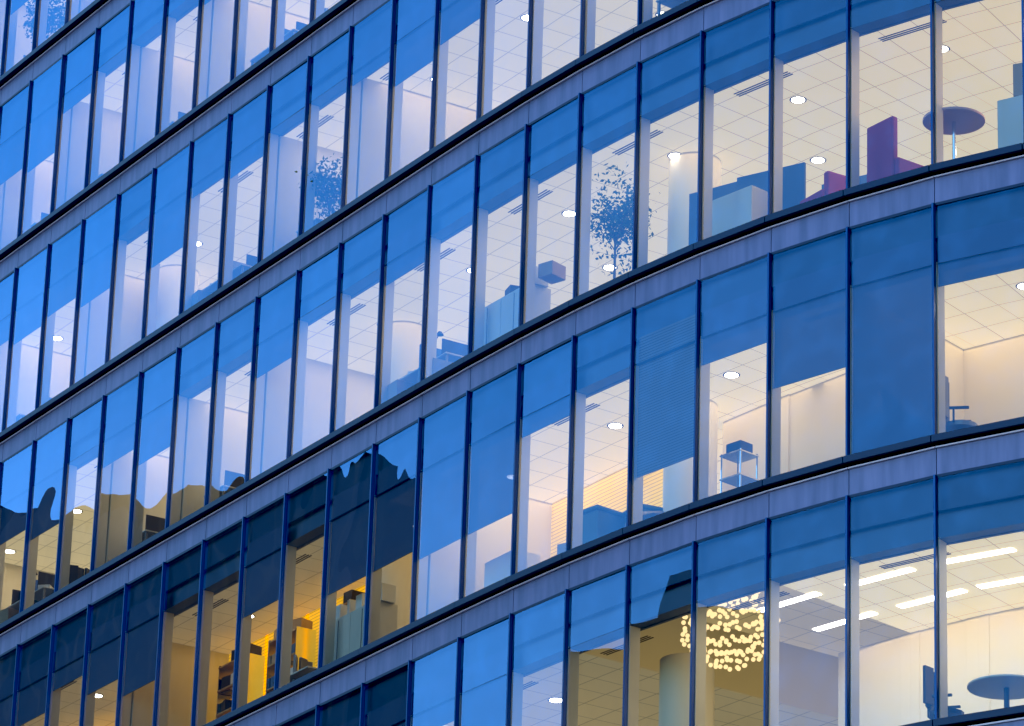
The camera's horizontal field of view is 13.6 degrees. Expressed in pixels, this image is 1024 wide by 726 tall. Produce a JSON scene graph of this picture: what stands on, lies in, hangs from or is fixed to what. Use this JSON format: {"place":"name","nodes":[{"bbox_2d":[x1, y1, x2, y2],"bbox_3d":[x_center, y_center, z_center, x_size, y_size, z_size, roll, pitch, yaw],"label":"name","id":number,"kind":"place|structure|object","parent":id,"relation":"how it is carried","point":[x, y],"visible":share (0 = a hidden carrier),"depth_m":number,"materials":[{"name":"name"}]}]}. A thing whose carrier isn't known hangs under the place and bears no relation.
{"place":"outdoors","nodes":[
{"label":"outdoors","id":0,"kind":"place"},
{"bbox_2d":[23,0,65,42],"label":"plant","id":1,"kind":"object","parent":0,"point":[55,9],"depth_m":90.15,"materials":[{"name":"plant"}]},
{"bbox_2d":[294,153,342,222],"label":"plant","id":2,"kind":"object","parent":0,"point":[321,176],"depth_m":76.79,"materials":[{"name":"plant"}]},
{"bbox_2d":[25,536,908,725],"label":"dim ceilings","id":3,"kind":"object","parent":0,"point":[600,695],"visible":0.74,"depth_m":68.30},
{"bbox_2d":[0,0,947,725],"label":"mullion fins","id":4,"kind":"object","parent":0,"point":[430,356],"visible":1,"depth_m":73.16,"materials":[{"name":"grey metal"}]},
{"bbox_2d":[0,0,1023,725],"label":"mullion caps","id":5,"kind":"object","parent":4,"relation":"attached to","point":[518,400],"visible":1,"depth_m":72.20,"materials":[{"name":"blue metal"}]},
{"bbox_2d":[0,0,1023,725],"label":"bulkheads","id":6,"kind":"object","parent":5,"relation":"attached to","point":[828,554],"visible":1,"depth_m":67.03,"materials":[{"name":"blue paint"}]},
{"bbox_2d":[0,0,1023,725],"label":"roller blinds","id":7,"kind":"object","parent":6,"relation":"hanging from","point":[892,366],"visible":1,"depth_m":70.13,"materials":[{"name":"blue fabric"}]},
{"bbox_2d":[637,312,701,477],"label":"venetian blind","id":8,"kind":"object","parent":5,"relation":"attached to","point":[665,435],"visible":1,"depth_m":65.24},
{"bbox_2d":[0,0,1023,725],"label":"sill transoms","id":9,"kind":"object","parent":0,"point":[640,272],"visible":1,"depth_m":70.30,"materials":[{"name":"black metal"}]},
{"bbox_2d":[0,0,1023,725],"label":"shadow boxes","id":10,"kind":"object","parent":9,"relation":"on","point":[916,500],"visible":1,"depth_m":68.92,"materials":[{"name":"blue glass"}]},
{"bbox_2d":[0,0,1023,725],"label":"walls","id":11,"kind":"structure","parent":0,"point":[986,382],"depth_m":76.24,"materials":[{"name":"beige paint"}]},
{"bbox_2d":[0,0,1023,725],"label":"spandrel band","id":12,"kind":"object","parent":11,"relation":"attached to","point":[886,472],"depth_m":69.80,"materials":[{"name":"metal"}]},
{"bbox_2d":[0,0,1023,725],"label":"band edges","id":13,"kind":"object","parent":12,"relation":"attached to","point":[472,364],"visible":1,"depth_m":70.86,"materials":[{"name":"metal"}]},
{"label":"floors","id":14,"kind":"structure","parent":11,"relation":"attached to","visible":0},
{"bbox_2d":[216,602,346,716],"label":"shelves","id":15,"kind":"object","parent":14,"relation":"on","point":[229,666],"visible":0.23,"depth_m":78.15,"materials":[{"name":"brown wood"}]},
{"bbox_2d":[229,584,365,695],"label":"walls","id":16,"kind":"structure","parent":14,"relation":"on","point":[313,616],"depth_m":77.45,"materials":[{"name":"yellow paint"}]},
{"bbox_2d":[156,151,720,725],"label":"columns","id":17,"kind":"structure","parent":14,"relation":"on","point":[678,491],"depth_m":68.43,"materials":[{"name":"beige"}]},
{"bbox_2d":[34,29,866,691],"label":"screens","id":18,"kind":"object","parent":14,"relation":"on","point":[794,187],"visible":0.05,"depth_m":66.27,"materials":[{"name":"blue fabric"}]},
{"bbox_2d":[19,0,977,680],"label":"grey furniture","id":19,"kind":"object","parent":14,"relation":"on","point":[437,366],"visible":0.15,"depth_m":71.48,"materials":[{"name":"silver metal"}]},
{"bbox_2d":[11,21,1009,719],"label":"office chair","id":20,"kind":"object","parent":14,"relation":"on","point":[231,479],"visible":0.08,"depth_m":75.22,"materials":[{"name":"black plastic"}]},
{"bbox_2d":[0,63,1022,662],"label":"cardboard","id":21,"kind":"object","parent":14,"relation":"on","point":[552,271],"visible":0.23,"depth_m":69.49,"materials":[{"name":"beige"}]},
{"bbox_2d":[7,0,1023,699],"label":"desks","id":22,"kind":"object","parent":14,"relation":"on","point":[739,206],"visible":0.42,"depth_m":69.60,"materials":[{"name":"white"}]},
{"bbox_2d":[38,266,547,689],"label":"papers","id":23,"kind":"object","parent":22,"relation":"on","point":[388,593],"visible":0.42,"depth_m":72.21,"materials":[{"name":"white paper"}]},
{"bbox_2d":[216,121,955,718],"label":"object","id":24,"kind":"object","parent":14,"relation":"on","point":[304,643],"visible":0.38,"depth_m":76.54,"materials":[{"name":"silver"}]},
{"bbox_2d":[923,106,984,134],"bbox_3d":[6.511,-3.568,63.447,0.920,0.035,0.920,15,-25,-29],"label":"round table","id":25,"kind":"object","parent":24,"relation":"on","point":[968,120],"visible":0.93,"depth_m":63.38,"materials":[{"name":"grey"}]},
{"bbox_2d":[550,466,662,557],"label":"window blinds","id":26,"kind":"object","parent":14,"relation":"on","point":[609,491],"depth_m":70.35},
{"bbox_2d":[582,504,662,543],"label":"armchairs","id":27,"kind":"object","parent":14,"relation":"on","point":[599,521],"visible":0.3,"depth_m":66.84,"materials":[{"name":"blue fabric"}]},
{"bbox_2d":[800,116,922,203],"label":"red armchairs","id":28,"kind":"object","parent":14,"relation":"on","point":[884,160],"visible":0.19,"depth_m":63.97,"materials":[{"name":"pink fabric"}]},
{"bbox_2d":[5,0,1023,725],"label":"ceilings","id":29,"kind":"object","parent":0,"point":[983,42],"visible":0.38,"depth_m":68.78,"materials":[{"name":"tile"}]},
{"bbox_2d":[5,0,1023,702],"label":"slot diffusers","id":30,"kind":"object","parent":29,"relation":"attached to","point":[931,556],"visible":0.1,"depth_m":67.95,"materials":[{"name":"grey metal"}]},
{"bbox_2d":[5,12,1023,702],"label":"downlights","id":31,"kind":"object","parent":29,"relation":"on","point":[815,160],"visible":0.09,"depth_m":68.78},
{"bbox_2d":[680,592,780,671],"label":"chandelier beads","id":32,"kind":"object","parent":29,"relation":"hanging from","point":[710,613],"visible":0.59,"depth_m":64.07},
{"bbox_2d":[759,548,1023,631],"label":"light panels","id":33,"kind":"object","parent":29,"relation":"on","point":[889,575],"visible":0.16,"depth_m":62.21,"materials":[{"name":"white plastic"}]},
{"bbox_2d":[590,162,660,278],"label":"plant","id":34,"kind":"object","parent":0,"point":[626,207],"depth_m":68.51,"materials":[{"name":"plant"}]}
]}

